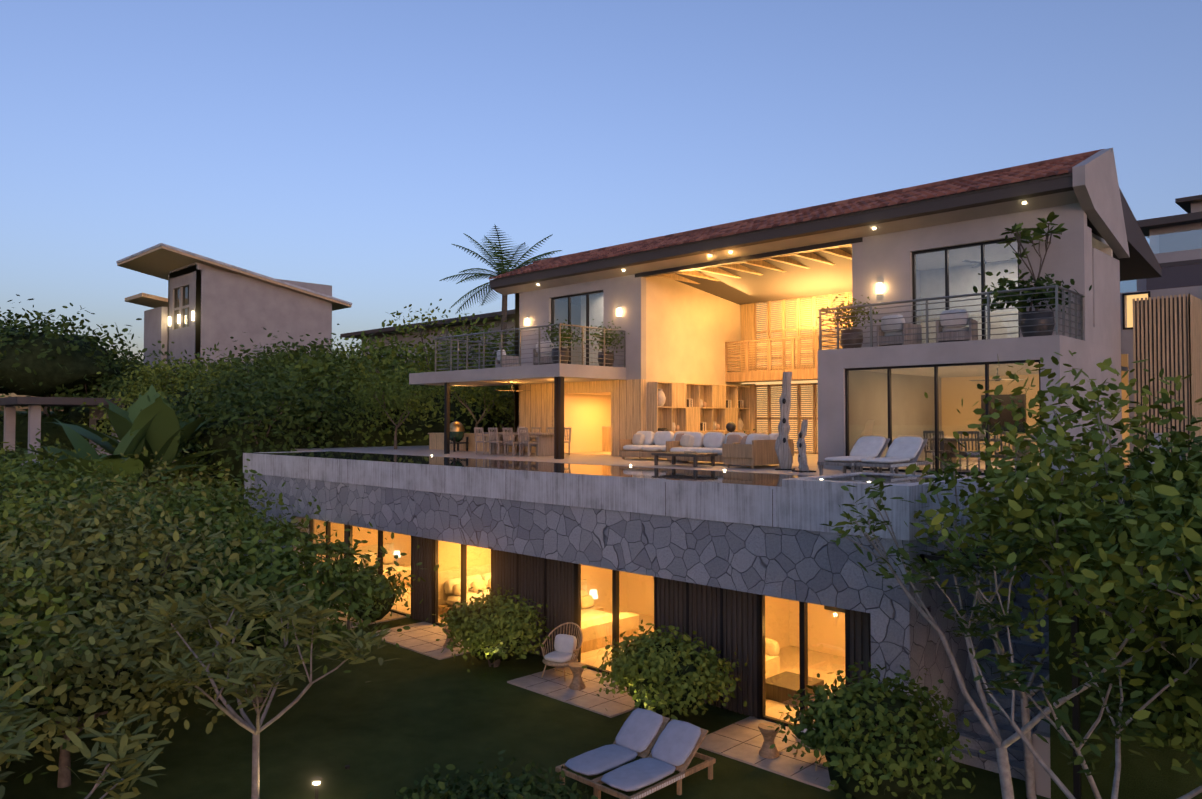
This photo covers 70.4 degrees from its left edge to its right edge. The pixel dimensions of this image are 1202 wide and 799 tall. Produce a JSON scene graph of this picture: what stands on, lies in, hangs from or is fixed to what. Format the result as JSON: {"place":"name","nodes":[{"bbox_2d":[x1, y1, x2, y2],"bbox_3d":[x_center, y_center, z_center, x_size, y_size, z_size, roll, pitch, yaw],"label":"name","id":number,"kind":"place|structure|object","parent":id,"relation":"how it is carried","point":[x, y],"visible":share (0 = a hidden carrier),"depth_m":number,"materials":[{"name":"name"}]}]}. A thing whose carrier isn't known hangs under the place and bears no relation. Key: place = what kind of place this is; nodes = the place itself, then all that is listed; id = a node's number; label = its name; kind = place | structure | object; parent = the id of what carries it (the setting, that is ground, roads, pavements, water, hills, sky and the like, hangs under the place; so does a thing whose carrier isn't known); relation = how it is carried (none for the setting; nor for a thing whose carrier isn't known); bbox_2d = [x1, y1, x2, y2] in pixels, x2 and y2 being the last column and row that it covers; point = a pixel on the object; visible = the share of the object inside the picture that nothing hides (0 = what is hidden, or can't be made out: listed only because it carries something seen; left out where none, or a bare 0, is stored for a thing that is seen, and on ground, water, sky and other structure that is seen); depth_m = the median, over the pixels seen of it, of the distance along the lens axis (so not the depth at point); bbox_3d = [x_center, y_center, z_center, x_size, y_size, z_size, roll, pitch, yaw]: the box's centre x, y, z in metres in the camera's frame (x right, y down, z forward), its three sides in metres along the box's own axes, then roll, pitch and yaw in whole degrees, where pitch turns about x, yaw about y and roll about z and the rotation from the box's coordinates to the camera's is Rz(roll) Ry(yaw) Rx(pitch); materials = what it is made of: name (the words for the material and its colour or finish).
{"place":"outdoors","nodes":[
{"label":"outdoors","id":0,"kind":"place"},
{"bbox_2d":[0,617,1050,798],"bbox_3d":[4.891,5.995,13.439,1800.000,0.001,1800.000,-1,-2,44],"label":"lawn","id":1,"kind":"structure","parent":0,"point":[410,715],"depth_m":14.97,"materials":[{"name":"plant"}]},
{"bbox_2d":[0,614,88,794],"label":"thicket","id":2,"kind":"object","parent":1,"relation":"on","point":[53,715],"visible":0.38,"depth_m":11.40,"materials":[{"name":"green plant"}]},
{"bbox_2d":[0,459,164,578],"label":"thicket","id":3,"kind":"object","parent":1,"relation":"on","point":[9,505],"visible":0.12,"depth_m":19.07,"materials":[{"name":"green plant"}]},
{"bbox_2d":[0,677,172,798],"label":"bush","id":4,"kind":"object","parent":1,"relation":"on","point":[116,756],"visible":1,"depth_m":8.34,"materials":[{"name":"green plant"}]},
{"bbox_2d":[0,531,186,720],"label":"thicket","id":5,"kind":"object","parent":1,"relation":"on","point":[44,595],"visible":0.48,"depth_m":12.58,"materials":[{"name":"green plant"}]},
{"bbox_2d":[0,428,187,519],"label":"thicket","id":6,"kind":"object","parent":1,"relation":"on","point":[59,485],"visible":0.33,"depth_m":24.56,"materials":[{"name":"green plant"}]},
{"bbox_2d":[0,397,195,467],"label":"pergola","id":7,"kind":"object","parent":1,"relation":"on","point":[33,404],"depth_m":48.39,"materials":[{"name":"grey"}]},
{"bbox_2d":[0,431,225,506],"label":"tree","id":8,"kind":"object","parent":1,"relation":"on","point":[56,467],"visible":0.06,"depth_m":31.30,"materials":[{"name":"green plant"}]},
{"bbox_2d":[13,413,213,487],"bbox_3d":[-18.186,3.387,30.607,5.782,6.053,6.304,0,-1,7],"label":"banana plant","id":9,"kind":"object","parent":1,"relation":"on","point":[131,444],"visible":0.4,"depth_m":30.71,"materials":[{"name":"green plant"}]},
{"bbox_2d":[31,446,221,504],"bbox_3d":[-18.197,4.103,32.608,8.064,4.920,7.686,-1,-2,44],"label":"thicket","id":10,"kind":"object","parent":1,"relation":"on","point":[149,471],"visible":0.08,"depth_m":32.19,"materials":[{"name":"green plant"}]},
{"bbox_2d":[0,541,265,787],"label":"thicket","id":11,"kind":"object","parent":1,"relation":"on","point":[117,683],"visible":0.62,"depth_m":12.47,"materials":[{"name":"green plant"}]},
{"bbox_2d":[45,384,241,469],"bbox_3d":[-17.845,2.869,33.193,5.612,7.216,6.159,-1,-2,44],"label":"banana plant","id":12,"kind":"object","parent":1,"relation":"on","point":[164,430],"visible":0.56,"depth_m":32.73,"materials":[{"name":"green plant"}]},
{"bbox_2d":[6,445,285,538],"bbox_3d":[-12.674,3.796,23.202,7.885,5.073,8.357,-1,-2,44],"label":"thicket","id":13,"kind":"object","parent":1,"relation":"on","point":[124,491],"visible":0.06,"depth_m":23.13,"materials":[{"name":"green plant"}]},
{"bbox_2d":[0,457,298,714],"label":"thicket","id":14,"kind":"object","parent":1,"relation":"on","point":[127,553],"visible":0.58,"depth_m":15.33,"materials":[{"name":"green plant"}]},
{"bbox_2d":[46,352,256,460],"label":"tree","id":15,"kind":"object","parent":1,"relation":"on","point":[169,377],"visible":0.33,"depth_m":48.40,"materials":[{"name":"green plant"}]},
{"bbox_2d":[95,445,243,513],"bbox_3d":[-18.522,4.164,37.017,11.157,5.130,11.786,-1,-2,44],"label":"tree","id":16,"kind":"object","parent":1,"relation":"on","point":[205,471],"visible":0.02,"depth_m":35.13,"materials":[{"name":"green plant"}]},
{"bbox_2d":[0,448,350,579],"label":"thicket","id":17,"kind":"object","parent":1,"relation":"on","point":[194,505],"visible":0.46,"depth_m":19.69,"materials":[{"name":"green plant"}]},
{"bbox_2d":[161,344,344,410],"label":"tree","id":18,"kind":"object","parent":1,"relation":"on","point":[255,369],"visible":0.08,"depth_m":46.93,"materials":[{"name":"green plant"}]},
{"bbox_2d":[131,360,390,487],"bbox_3d":[-14.222,2.415,37.193,10.993,8.517,10.861,-1,-2,44],"label":"tree","id":19,"kind":"object","parent":1,"relation":"on","point":[270,426],"visible":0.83,"depth_m":35.17,"materials":[{"name":"green plant"}]},
{"bbox_2d":[167,346,368,447],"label":"tree","id":20,"kind":"object","parent":1,"relation":"on","point":[239,381],"visible":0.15,"depth_m":41.08,"materials":[{"name":"green plant"}]},
{"bbox_2d":[138,578,399,798],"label":"frangipani","id":21,"kind":"object","parent":1,"relation":"on","point":[281,659],"visible":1,"depth_m":11.81,"materials":[{"name":"green plant"}]},
{"bbox_2d":[106,508,439,703],"bbox_3d":[-6.851,4.246,17.137,6.391,3.876,6.482,-1,-2,44],"label":"thicket","id":22,"kind":"object","parent":1,"relation":"on","point":[274,573],"visible":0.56,"depth_m":16.89,"materials":[{"name":"green plant"}]},
{"bbox_2d":[236,335,388,390],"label":"tree","id":23,"kind":"object","parent":1,"relation":"on","point":[297,348],"visible":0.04,"depth_m":57.60,"materials":[{"name":"green plant"}]},
{"bbox_2d":[232,338,436,447],"bbox_3d":[-12.398,1.968,41.358,11.182,9.614,10.952,-1,-2,44],"label":"tree","id":24,"kind":"object","parent":1,"relation":"on","point":[369,434],"visible":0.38,"depth_m":39.63,"materials":[{"name":"green plant"}]},
{"bbox_2d":[334,562,419,625],"bbox_3d":[-6.527,5.425,23.726,2.807,1.662,2.564,-1,-2,44],"label":"patio shrub","id":25,"kind":"object","parent":1,"relation":"on","point":[384,602],"visible":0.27,"depth_m":23.30,"materials":[{"name":"green plant"}]},
{"bbox_2d":[337,332,490,390],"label":"tree","id":26,"kind":"object","parent":1,"relation":"on","point":[368,367],"visible":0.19,"depth_m":47.27,"materials":[{"name":"green plant"}]},
{"bbox_2d":[329,299,514,445],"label":"tree","id":27,"kind":"object","parent":1,"relation":"on","point":[435,424],"visible":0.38,"depth_m":41.07,"materials":[{"name":"green plant"}]},
{"bbox_2d":[441,320,514,431],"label":"tree","id":28,"kind":"object","parent":1,"relation":"on","point":[489,424],"visible":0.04,"depth_m":45.87,"materials":[{"name":"green plant"}]},
{"bbox_2d":[368,748,597,798],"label":"shrub","id":29,"kind":"object","parent":1,"relation":"on","point":[527,790],"visible":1,"depth_m":11.21,"materials":[{"name":"green plant"}]},
{"bbox_2d":[426,584,554,671],"bbox_3d":[-2.579,5.245,19.651,3.204,1.823,2.800,-1,-2,44],"label":"patio shrub","id":30,"kind":"object","parent":1,"relation":"on","point":[494,630],"visible":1,"depth_m":19.03,"materials":[{"name":"green plant"}]},
{"bbox_2d":[324,603,833,790],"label":"patio pavers","id":31,"kind":"object","parent":1,"relation":"on","point":[742,740],"visible":0.42,"depth_m":16.87,"materials":[{"name":"stone"}]},
{"bbox_2d":[540,622,582,681],"bbox_3d":[-0.870,5.555,18.803,0.953,1.081,0.892,-1,-2,44],"label":"patio chair","id":32,"kind":"object","parent":31,"relation":"on","point":[563,655],"visible":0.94,"depth_m":18.80,"materials":[{"name":"fabric"}]},
{"bbox_2d":[758,722,779,758],"bbox_3d":[2.830,5.742,14.341,0.370,0.480,0.370,-1,-2,44],"label":"patio stool","id":33,"kind":"object","parent":31,"relation":"on","point":[769,734],"visible":0.92,"depth_m":14.25,"materials":[{"name":"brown wood"}]},
{"bbox_2d":[313,519,845,722],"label":"interior wall","id":34,"kind":"structure","parent":1,"relation":"on","point":[450,546],"depth_m":21.26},
{"bbox_2d":[330,543,844,706],"bbox_3d":[-0.729,5.266,23.319,20.140,1.860,4.750,-1,-2,44],"label":"bedroom furniture","id":35,"kind":"object","parent":34,"relation":"in","point":[628,623],"depth_m":21.97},
{"bbox_2d":[555,708,669,795],"bbox_3d":[0.278,5.583,13.622,0.812,0.831,2.000,-1,-2,44],"label":"sun lounger","id":36,"kind":"object","parent":1,"relation":"on","point":[640,731],"depth_m":13.62,"materials":[{"name":"fabric"}]},
{"bbox_2d":[243,451,1051,761],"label":"stone wall","id":37,"kind":"structure","parent":1,"relation":"on","point":[767,541],"depth_m":16.56,"materials":[{"name":"stone"}]},
{"bbox_2d":[309,520,846,726],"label":"level door frames","id":38,"kind":"structure","parent":37,"relation":"in","point":[803,626],"depth_m":18.74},
{"bbox_2d":[311,519,844,723],"bbox_3d":[-2.719,4.942,21.741,19.610,2.330,0.001,-1,-2,44],"label":"glass","id":39,"kind":"object","parent":38,"relation":"in","point":[631,629],"visible":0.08,"depth_m":18.87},
{"bbox_2d":[345,525,870,718],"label":"level timber panels","id":40,"kind":"object","parent":37,"relation":"attached to","point":[726,622],"visible":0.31,"depth_m":17.42,"materials":[{"name":"wood"}]},
{"bbox_2d":[291,445,1131,500],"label":"swimming pool","id":41,"kind":"structure","parent":37,"relation":"on","point":[812,460],"depth_m":25.18,"materials":[{"name":"liquid"}]},
{"bbox_2d":[337,367,443,448],"bbox_3d":[-8.463,0.428,34.839,4.453,3.416,4.803,0,-1,-19],"label":"terrace tree","id":42,"kind":"object","parent":41,"relation":"on","point":[418,394],"visible":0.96,"depth_m":34.43,"materials":[{"name":"green plant"}]},
{"bbox_2d":[418,359,514,432],"bbox_3d":[-4.995,0.212,36.092,5.615,3.909,5.097,0,-1,-16],"label":"terrace tree","id":43,"kind":"object","parent":41,"relation":"on","point":[483,391],"visible":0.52,"depth_m":35.23,"materials":[{"name":"green plant"}]},
{"bbox_2d":[428,433,513,451],"bbox_3d":[-5.187,1.667,33.428,4.700,0.670,0.650,-1,-2,44],"label":"outdoor kitchen counter","id":44,"kind":"object","parent":41,"relation":"on","point":[436,441],"visible":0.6,"depth_m":33.21,"materials":[{"name":"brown wood"}]},
{"bbox_2d":[477,385,514,429],"bbox_3d":[-2.941,0.518,34.805,3.712,3.235,3.926,-1,-2,29],"label":"terrace tree","id":45,"kind":"object","parent":41,"relation":"on","point":[508,399],"visible":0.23,"depth_m":34.54,"materials":[{"name":"green plant"}]},
{"bbox_2d":[444,377,563,458],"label":"columns","id":46,"kind":"structure","parent":41,"relation":"on","point":[558,417],"depth_m":26.08,"materials":[{"name":"grey"}]},
{"bbox_2d":[484,427,553,455],"bbox_3d":[-2.716,1.419,29.237,3.200,0.960,1.000,-1,-2,44],"label":"dining table","id":47,"kind":"object","parent":41,"relation":"on","point":[546,444],"visible":0.54,"depth_m":28.43,"materials":[{"name":"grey wood"}]},
{"bbox_2d":[256,451,937,486],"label":"pool","id":48,"kind":"structure","parent":41,"relation":"in","point":[764,479],"depth_m":20.30,"materials":[{"name":"blue liquid"}]},
{"bbox_2d":[619,431,688,461],"bbox_3d":[1.712,1.378,25.469,2.400,0.858,0.900,-1,-2,44],"label":"terrace sofa","id":49,"kind":"object","parent":41,"relation":"on","point":[644,444],"visible":0.56,"depth_m":25.63,"materials":[{"name":"fabric"}]},
{"bbox_2d":[651,451,717,466],"bbox_3d":[2.174,1.533,22.217,1.500,0.390,0.900,-1,-2,44],"label":"coffee table","id":50,"kind":"object","parent":41,"relation":"on","point":[694,455],"visible":1,"depth_m":21.94,"materials":[{"name":"brown wood"}]},
{"bbox_2d":[666,432,747,465],"bbox_3d":[2.939,1.325,23.292,2.300,0.858,0.900,-1,-2,44],"label":"terrace sofa","id":51,"kind":"object","parent":41,"relation":"on","point":[707,442],"visible":0.67,"depth_m":23.39,"materials":[{"name":"fabric"}]},
{"bbox_2d":[722,433,793,468],"bbox_3d":[4.019,1.285,21.679,0.900,0.858,1.900,-1,-2,44],"label":"terrace sofa","id":52,"kind":"object","parent":41,"relation":"on","point":[753,450],"visible":0.85,"depth_m":21.05,"materials":[{"name":"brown wood"}]},
{"bbox_2d":[409,203,1129,475],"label":"house wall","id":53,"kind":"structure","parent":41,"relation":"on","point":[678,332],"depth_m":23.74,"materials":[{"name":"paint"}]},
{"bbox_2d":[551,348,568,363],"bbox_3d":[-1.271,-1.335,26.633,0.560,0.500,0.546,-1,-2,44],"label":"balcony planter","id":54,"kind":"object","parent":53,"relation":"on","point":[565,356],"visible":0.6,"depth_m":26.42,"materials":[{"name":"grey ceramic"}]},
{"bbox_2d":[534,319,591,349],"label":"balcony plant","id":55,"kind":"object","parent":54,"relation":"in","point":[556,334],"visible":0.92,"depth_m":26.58,"materials":[{"name":"green plant"}]},
{"bbox_2d":[647,381,749,434],"bbox_3d":[3.497,0.685,29.475,0.445,2.440,5.240,-1,-2,44],"label":"bookshelf","id":56,"kind":"object","parent":53,"relation":"in","point":[674,407],"visible":0.71,"depth_m":29.17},
{"bbox_2d":[435,285,1082,371],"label":"balcony railings","id":57,"kind":"object","parent":53,"relation":"on","point":[988,316],"visible":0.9,"depth_m":20.31,"materials":[{"name":"silver metal"}]},
{"bbox_2d":[725,292,852,454],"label":"loggia louvre shutters","id":58,"kind":"object","parent":53,"relation":"attached to","point":[779,338],"visible":0.31,"depth_m":30.00,"materials":[{"name":"wood"}]},
{"bbox_2d":[551,238,1040,476],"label":"window frames","id":59,"kind":"structure","parent":53,"relation":"attached to","point":[936,366],"depth_m":20.21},
{"bbox_2d":[553,240,1039,472],"bbox_3d":[3.675,-1.029,24.218,16.920,5.510,1.830,-1,-2,44],"label":"window glass","id":60,"kind":"object","parent":59,"relation":"in","point":[893,376],"visible":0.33,"depth_m":19.80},
{"bbox_2d":[489,172,1161,305],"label":"roof soffit","id":61,"kind":"structure","parent":53,"relation":"attached to","point":[816,278],"depth_m":24.13,"materials":[{"name":"wood"}]},
{"bbox_2d":[489,149,1102,279],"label":"villa roof tiles","id":62,"kind":"object","parent":61,"relation":"on","point":[1029,171],"visible":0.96,"depth_m":23.33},
{"bbox_2d":[840,329,862,348],"bbox_3d":[6.218,-1.470,21.135,0.560,0.500,0.546,-1,-2,44],"label":"balcony planter","id":63,"kind":"object","parent":53,"relation":"on","point":[853,335],"visible":0.67,"depth_m":20.92,"materials":[{"name":"grey ceramic"}]},
{"bbox_2d":[817,294,880,331],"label":"balcony plant","id":64,"kind":"object","parent":63,"relation":"in","point":[853,313],"visible":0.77,"depth_m":21.11,"materials":[{"name":"green plant"}]},
{"bbox_2d":[877,314,921,345],"bbox_3d":[7.273,-1.637,20.791,0.723,0.818,0.780,1,-2,-36],"label":"balcony armchair","id":65,"kind":"object","parent":53,"relation":"on","point":[897,332],"visible":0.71,"depth_m":20.55,"materials":[{"name":"grey wood"}]},
{"bbox_2d":[936,309,977,342],"bbox_3d":[8.278,-1.661,19.810,0.780,0.818,0.723,-1,-2,34],"label":"balcony armchair","id":66,"kind":"object","parent":53,"relation":"on","point":[957,327],"visible":0.73,"depth_m":19.55,"materials":[{"name":"grey wood"}]},
{"bbox_2d":[928,430,1033,468],"bbox_3d":[9.058,1.196,20.112,2.400,0.960,1.000,-1,-2,44],"label":"dining table","id":67,"kind":"object","parent":53,"relation":"on","point":[973,455],"depth_m":20.21,"materials":[{"name":"brown wood"}]},
{"bbox_2d":[973,269,1091,312],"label":"balcony plant","id":68,"kind":"object","parent":53,"relation":"on","point":[1004,281],"visible":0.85,"depth_m":18.41,"materials":[{"name":"green plant"}]},
{"bbox_2d":[1020,310,1054,336],"bbox_3d":[9.432,-1.586,18.416,0.680,0.600,0.663,-1,-2,44],"label":"balcony planter","id":69,"kind":"object","parent":53,"relation":"on","point":[1037,322],"visible":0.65,"depth_m":18.16,"materials":[{"name":"grey ceramic"}]},
{"bbox_2d":[997,212,1067,310],"bbox_3d":[9.230,-2.794,18.347,1.228,2.212,2.000,0,-1,18],"label":"potted tree","id":70,"kind":"object","parent":69,"relation":"in","point":[1024,234],"visible":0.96,"depth_m":18.34,"materials":[{"name":"green plant"}]},
{"bbox_2d":[1072,148,1129,258],"bbox_3d":[11.419,-4.638,19.380,0.240,2.350,3.650,-1,-2,44],"label":"villa gable fin","id":71,"kind":"object","parent":53,"relation":"attached to","point":[1096,185],"visible":0.94,"depth_m":19.11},
{"bbox_2d":[775,372,794,469],"bbox_3d":[4.406,0.520,20.471,0.435,2.370,0.400,-1,-2,24],"label":"tall driftwood sculpture","id":72,"kind":"object","parent":41,"relation":"on","point":[783,451],"visible":0.98,"depth_m":20.42,"materials":[{"name":"grey"}]},
{"bbox_2d":[792,420,815,472],"bbox_3d":[4.679,1.075,19.640,0.400,1.220,0.440,0,-1,-16],"label":"short driftwood sculpture","id":73,"kind":"object","parent":41,"relation":"on","point":[802,456],"visible":1,"depth_m":19.58,"materials":[{"name":"grey"}]},
{"bbox_2d":[817,436,890,475],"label":"sun lounger","id":74,"kind":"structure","parent":41,"relation":"on","point":[864,447],"depth_m":18.79,"materials":[{"name":"fabric"}]},
{"bbox_2d":[854,436,932,474],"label":"sun lounger","id":75,"kind":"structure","parent":41,"relation":"on","point":[906,452],"depth_m":18.17,"materials":[{"name":"fabric"}]},
{"bbox_2d":[592,719,715,798],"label":"sun lounger","id":76,"kind":"object","parent":1,"relation":"on","point":[676,746],"depth_m":13.07,"materials":[{"name":"fabric"}]},
{"bbox_2d":[582,619,746,722],"bbox_3d":[1.160,5.114,15.815,3.055,1.900,2.726,-1,-2,44],"label":"patio shrub","id":77,"kind":"object","parent":1,"relation":"on","point":[668,675],"visible":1,"depth_m":15.37,"materials":[{"name":"green plant"}]},
{"bbox_2d":[768,661,985,798],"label":"shrub","id":78,"kind":"object","parent":1,"relation":"on","point":[876,740],"visible":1,"depth_m":11.72,"materials":[{"name":"green plant"}]},
{"bbox_2d":[920,539,1080,798],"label":"tree","id":79,"kind":"object","parent":1,"relation":"on","point":[1075,718],"visible":0.1,"depth_m":12.07,"materials":[{"name":"grey"}]},
{"bbox_2d":[820,453,1201,798],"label":"tree branches","id":80,"kind":"object","parent":1,"relation":"on","point":[991,729],"visible":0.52,"depth_m":11.40,"materials":[{"name":"brown plant"}]},
{"bbox_2d":[905,488,1139,798],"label":"tree branches","id":81,"kind":"object","parent":1,"relation":"on","point":[1029,770],"visible":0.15,"depth_m":12.91,"materials":[{"name":"brown plant"}]},
{"bbox_2d":[881,350,1201,745],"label":"tree","id":82,"kind":"object","parent":1,"relation":"on","point":[1057,496],"visible":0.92,"depth_m":10.14,"materials":[{"name":"green plant"}]},
{"bbox_2d":[898,529,1201,798],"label":"tree branches","id":83,"kind":"object","parent":1,"relation":"on","point":[1016,679],"visible":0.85,"depth_m":9.45,"materials":[{"name":"green plant"}]},
{"bbox_2d":[949,433,1166,797],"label":"wall","id":84,"kind":"structure","parent":1,"relation":"on","point":[976,735],"depth_m":14.55,"materials":[{"name":"stone"}]},
{"bbox_2d":[1071,642,1201,777],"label":"stair shrub","id":85,"kind":"object","parent":1,"relation":"on","point":[1164,707],"visible":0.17,"depth_m":11.46,"materials":[{"name":"green plant"}]},
{"bbox_2d":[1073,415,1201,513],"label":"tree","id":86,"kind":"object","parent":1,"relation":"on","point":[1136,449],"visible":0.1,"depth_m":14.76,"materials":[{"name":"green plant"}]},
{"bbox_2d":[0,411,1201,798],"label":"terrain hillside","id":87,"kind":"structure","parent":0,"point":[1144,777],"depth_m":12.27,"materials":[{"name":"plant"}]},
{"bbox_2d":[0,294,117,396],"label":"tree","id":88,"kind":"object","parent":87,"relation":"on","point":[8,315],"visible":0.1,"depth_m":62.93,"materials":[{"name":"green plant"}]},
{"bbox_2d":[0,300,173,415],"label":"tree","id":89,"kind":"object","parent":87,"relation":"on","point":[49,361],"visible":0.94,"depth_m":56.13,"materials":[{"name":"green plant"}]},
{"bbox_2d":[7,341,216,429],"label":"slope tree","id":90,"kind":"object","parent":87,"relation":"on","point":[76,415],"visible":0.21,"depth_m":57.64,"materials":[{"name":"green plant"}]},
{"bbox_2d":[116,344,267,395],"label":"slope tree","id":91,"kind":"object","parent":87,"relation":"on","point":[220,361],"visible":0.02,"depth_m":59.02,"materials":[{"name":"green plant"}]},
{"bbox_2d":[116,243,351,373],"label":"neighbouring villa","id":92,"kind":"object","parent":87,"relation":"on","point":[224,302],"visible":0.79,"depth_m":70.33,"materials":[{"name":"paint"}]},
{"bbox_2d":[214,324,370,381],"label":"slope tree","id":93,"kind":"object","parent":87,"relation":"on","point":[321,346],"visible":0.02,"depth_m":58.78,"materials":[{"name":"green plant"}]},
{"bbox_2d":[305,312,452,388],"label":"slope tree","id":94,"kind":"object","parent":87,"relation":"on","point":[371,344],"visible":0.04,"depth_m":58.94,"materials":[{"name":"green plant"}]},
{"bbox_2d":[340,309,514,368],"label":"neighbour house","id":95,"kind":"structure","parent":87,"relation":"on","point":[389,331],"depth_m":66.77,"materials":[{"name":"paint"}]},
{"bbox_2d":[439,225,561,431],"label":"palm","id":96,"kind":"object","parent":87,"relation":"on","point":[505,266],"visible":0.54,"depth_m":45.77,"materials":[{"name":"green plant"}]},
{"bbox_2d":[1120,195,1201,453],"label":"neighbour villa","id":97,"kind":"object","parent":87,"relation":"on","point":[1191,219],"visible":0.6,"depth_m":28.20,"materials":[{"name":"paint"}]},
{"bbox_2d":[1120,229,1201,292],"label":"neighbour glass","id":98,"kind":"object","parent":97,"relation":"on","point":[1188,275],"depth_m":27.10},
{"bbox_2d":[1133,294,1201,479],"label":"timber screen","id":99,"kind":"object","parent":87,"relation":"on","point":[1167,334],"visible":0.62,"depth_m":20.13,"materials":[{"name":"brown wood"}]},
{"bbox_2d":[0,0,1201,410],"label":"sky","id":100,"kind":"structure","parent":0,"point":[348,146],"materials":[{"name":"blue"}]},
{"bbox_2d":[635,237,862,283],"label":"ceiling beams","id":101,"kind":"structure","parent":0,"point":[777,256],"depth_m":25.40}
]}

